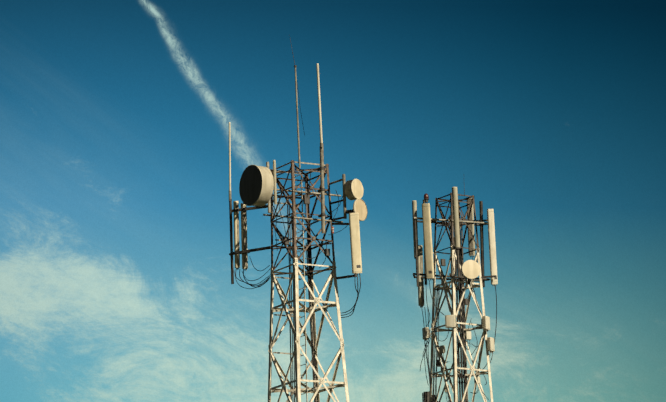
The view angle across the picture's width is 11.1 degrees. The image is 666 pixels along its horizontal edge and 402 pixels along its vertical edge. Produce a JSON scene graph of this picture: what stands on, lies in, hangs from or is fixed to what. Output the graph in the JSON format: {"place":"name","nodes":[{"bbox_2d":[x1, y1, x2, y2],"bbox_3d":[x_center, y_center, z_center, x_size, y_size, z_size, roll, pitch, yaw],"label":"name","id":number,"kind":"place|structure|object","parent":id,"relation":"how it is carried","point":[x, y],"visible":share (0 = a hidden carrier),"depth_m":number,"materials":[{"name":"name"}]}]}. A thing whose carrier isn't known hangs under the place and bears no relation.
{"place":"outdoors","nodes":[
{"label":"outdoors","id":0,"kind":"place"},
{"bbox_2d":[0,0,665,401],"label":"sky","id":1,"kind":"structure","parent":0,"point":[116,115],"materials":[{"name":"blue"}]},
{"bbox_2d":[424,193,428,202],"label":"warning light","id":2,"kind":"object","parent":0,"point":[426,197],"visible":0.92,"depth_m":103.30,"materials":[{"name":"red plastic"}]},
{"label":"ground","id":3,"kind":"structure","parent":0,"visible":0},
{"bbox_2d":[268,160,348,401],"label":"lattice tower","id":4,"kind":"structure","parent":3,"relation":"on","point":[295,273],"depth_m":98.86,"materials":[{"name":"grey metal"}]},
{"bbox_2d":[233,201,239,269],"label":"panel antenna","id":5,"kind":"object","parent":4,"relation":"attached to","point":[236,235],"depth_m":100.15,"materials":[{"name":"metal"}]},
{"bbox_2d":[241,203,247,270],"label":"panel antenna","id":6,"kind":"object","parent":4,"relation":"attached to","point":[244,237],"depth_m":100.42,"materials":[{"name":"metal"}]},
{"bbox_2d":[229,199,270,283],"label":"antenna mounting frame","id":7,"kind":"object","parent":4,"relation":"attached to","point":[231,253],"visible":0.98,"depth_m":100.12,"materials":[{"name":"metal"}]},
{"bbox_2d":[229,122,230,200],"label":"whip antenna","id":8,"kind":"object","parent":7,"relation":"attached to","point":[229,161],"visible":0.96,"depth_m":100.14,"materials":[{"name":"metal"}]},
{"bbox_2d":[239,162,273,213],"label":"drum dish","id":9,"kind":"object","parent":4,"relation":"attached to","point":[256,185],"visible":1,"depth_m":98.64,"materials":[{"name":"black plastic"}]},
{"bbox_2d":[271,160,276,204],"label":"mounting pole","id":10,"kind":"object","parent":4,"relation":"attached to","point":[274,200],"visible":0.92,"depth_m":98.97,"materials":[{"name":"metal"}]},
{"bbox_2d":[289,35,304,167],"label":"whip antenna","id":11,"kind":"object","parent":4,"relation":"attached to","point":[296,85],"visible":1,"depth_m":98.95,"materials":[{"name":"grey metal"}]},
{"bbox_2d":[234,173,360,401],"bbox_3d":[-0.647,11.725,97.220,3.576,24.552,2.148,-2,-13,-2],"label":"cables","id":12,"kind":"object","parent":4,"relation":"attached to","point":[293,337],"visible":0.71,"depth_m":99.31,"materials":[{"name":"black rubber"}]},
{"bbox_2d":[263,188,342,392],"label":"braces","id":13,"kind":"object","parent":4,"relation":"attached to","point":[306,199],"visible":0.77,"depth_m":99.04,"materials":[{"name":"grey metal"}]},
{"bbox_2d":[316,63,325,232],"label":"whip antenna","id":14,"kind":"object","parent":4,"relation":"attached to","point":[321,169],"visible":1,"depth_m":98.69,"materials":[{"name":"grey metal"}]},
{"bbox_2d":[329,174,346,220],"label":"dish mount","id":15,"kind":"object","parent":4,"relation":"attached to","point":[343,180],"visible":1,"depth_m":98.99,"materials":[{"name":"metal"}]},
{"bbox_2d":[344,179,363,199],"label":"microwave dish antenna","id":16,"kind":"object","parent":15,"relation":"attached to","point":[353,189],"visible":1,"depth_m":98.85,"materials":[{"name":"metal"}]},
{"bbox_2d":[332,212,361,278],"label":"panel antenna","id":17,"kind":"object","parent":4,"relation":"attached to","point":[355,243],"depth_m":98.36,"materials":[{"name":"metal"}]},
{"bbox_2d":[345,199,367,220],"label":"microwave dish antenna","id":18,"kind":"object","parent":4,"relation":"attached to","point":[359,206],"visible":0.79,"depth_m":98.83,"materials":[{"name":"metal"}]},
{"bbox_2d":[429,193,492,401],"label":"lattice tower","id":19,"kind":"structure","parent":3,"relation":"on","point":[453,311],"depth_m":103.30,"materials":[{"name":"grey metal"}]},
{"bbox_2d":[412,200,418,286],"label":"panel antenna","id":20,"kind":"object","parent":19,"relation":"attached to","point":[415,227],"visible":1,"depth_m":103.21,"materials":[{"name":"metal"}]},
{"bbox_2d":[418,245,423,307],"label":"panel antenna","id":21,"kind":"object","parent":19,"relation":"attached to","point":[420,279],"depth_m":103.89,"materials":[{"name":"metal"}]},
{"bbox_2d":[422,327,430,340],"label":"remote radio unit","id":22,"kind":"object","parent":19,"relation":"attached to","point":[426,332],"visible":0.98,"depth_m":103.31,"materials":[{"name":"metal"}]},
{"bbox_2d":[422,203,433,279],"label":"panel antenna","id":23,"kind":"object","parent":19,"relation":"attached to","point":[427,234],"depth_m":102.98,"materials":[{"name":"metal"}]},
{"bbox_2d":[422,391,438,401],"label":"equipment box","id":24,"kind":"object","parent":19,"relation":"attached to","point":[425,397],"visible":0.69,"depth_m":103.32,"materials":[{"name":"black metal"}]},
{"bbox_2d":[445,315,456,328],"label":"remote radio unit","id":25,"kind":"object","parent":19,"relation":"attached to","point":[450,321],"visible":0.98,"depth_m":102.48,"materials":[{"name":"metal"}]},
{"bbox_2d":[413,200,489,286],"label":"antenna mounting frame","id":26,"kind":"object","parent":19,"relation":"attached to","point":[481,223],"visible":0.6,"depth_m":103.69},
{"bbox_2d":[452,187,459,276],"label":"panel antenna","id":27,"kind":"object","parent":19,"relation":"attached to","point":[456,218],"visible":1,"depth_m":102.74,"materials":[{"name":"beige plastic"}]},
{"bbox_2d":[419,215,496,401],"bbox_3d":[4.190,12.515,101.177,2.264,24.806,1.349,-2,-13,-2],"label":"cables","id":28,"kind":"object","parent":19,"relation":"attached to","point":[462,333],"visible":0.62,"depth_m":103.25,"materials":[{"name":"black rubber"}]},
{"bbox_2d":[420,205,496,366],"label":"tower fittings","id":29,"kind":"object","parent":19,"relation":"attached to","point":[443,263],"visible":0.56,"depth_m":103.04,"materials":[{"name":"grey metal"}]},
{"bbox_2d":[440,331,480,401],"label":"remote radio units","id":30,"kind":"object","parent":19,"relation":"attached to","point":[468,337],"visible":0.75,"depth_m":102.79},
{"bbox_2d":[462,260,479,283],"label":"microwave dish antenna","id":31,"kind":"object","parent":19,"relation":"attached to","point":[470,269],"visible":1,"depth_m":102.75,"materials":[{"name":"beige plastic"}]},
{"bbox_2d":[467,198,474,256],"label":"panel antenna","id":32,"kind":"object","parent":19,"relation":"attached to","point":[471,243],"depth_m":104.47,"materials":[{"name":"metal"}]},
{"bbox_2d":[481,316,489,331],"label":"remote radio unit","id":33,"kind":"object","parent":19,"relation":"attached to","point":[485,323],"visible":0.98,"depth_m":102.84,"materials":[{"name":"metal"}]},
{"bbox_2d":[486,337,494,352],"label":"remote radio unit","id":34,"kind":"object","parent":19,"relation":"attached to","point":[490,346],"visible":1,"depth_m":102.85,"materials":[{"name":"metal"}]},
{"bbox_2d":[487,209,497,285],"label":"panel antenna","id":35,"kind":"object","parent":19,"relation":"attached to","point":[492,244],"depth_m":103.54,"materials":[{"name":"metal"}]}
]}

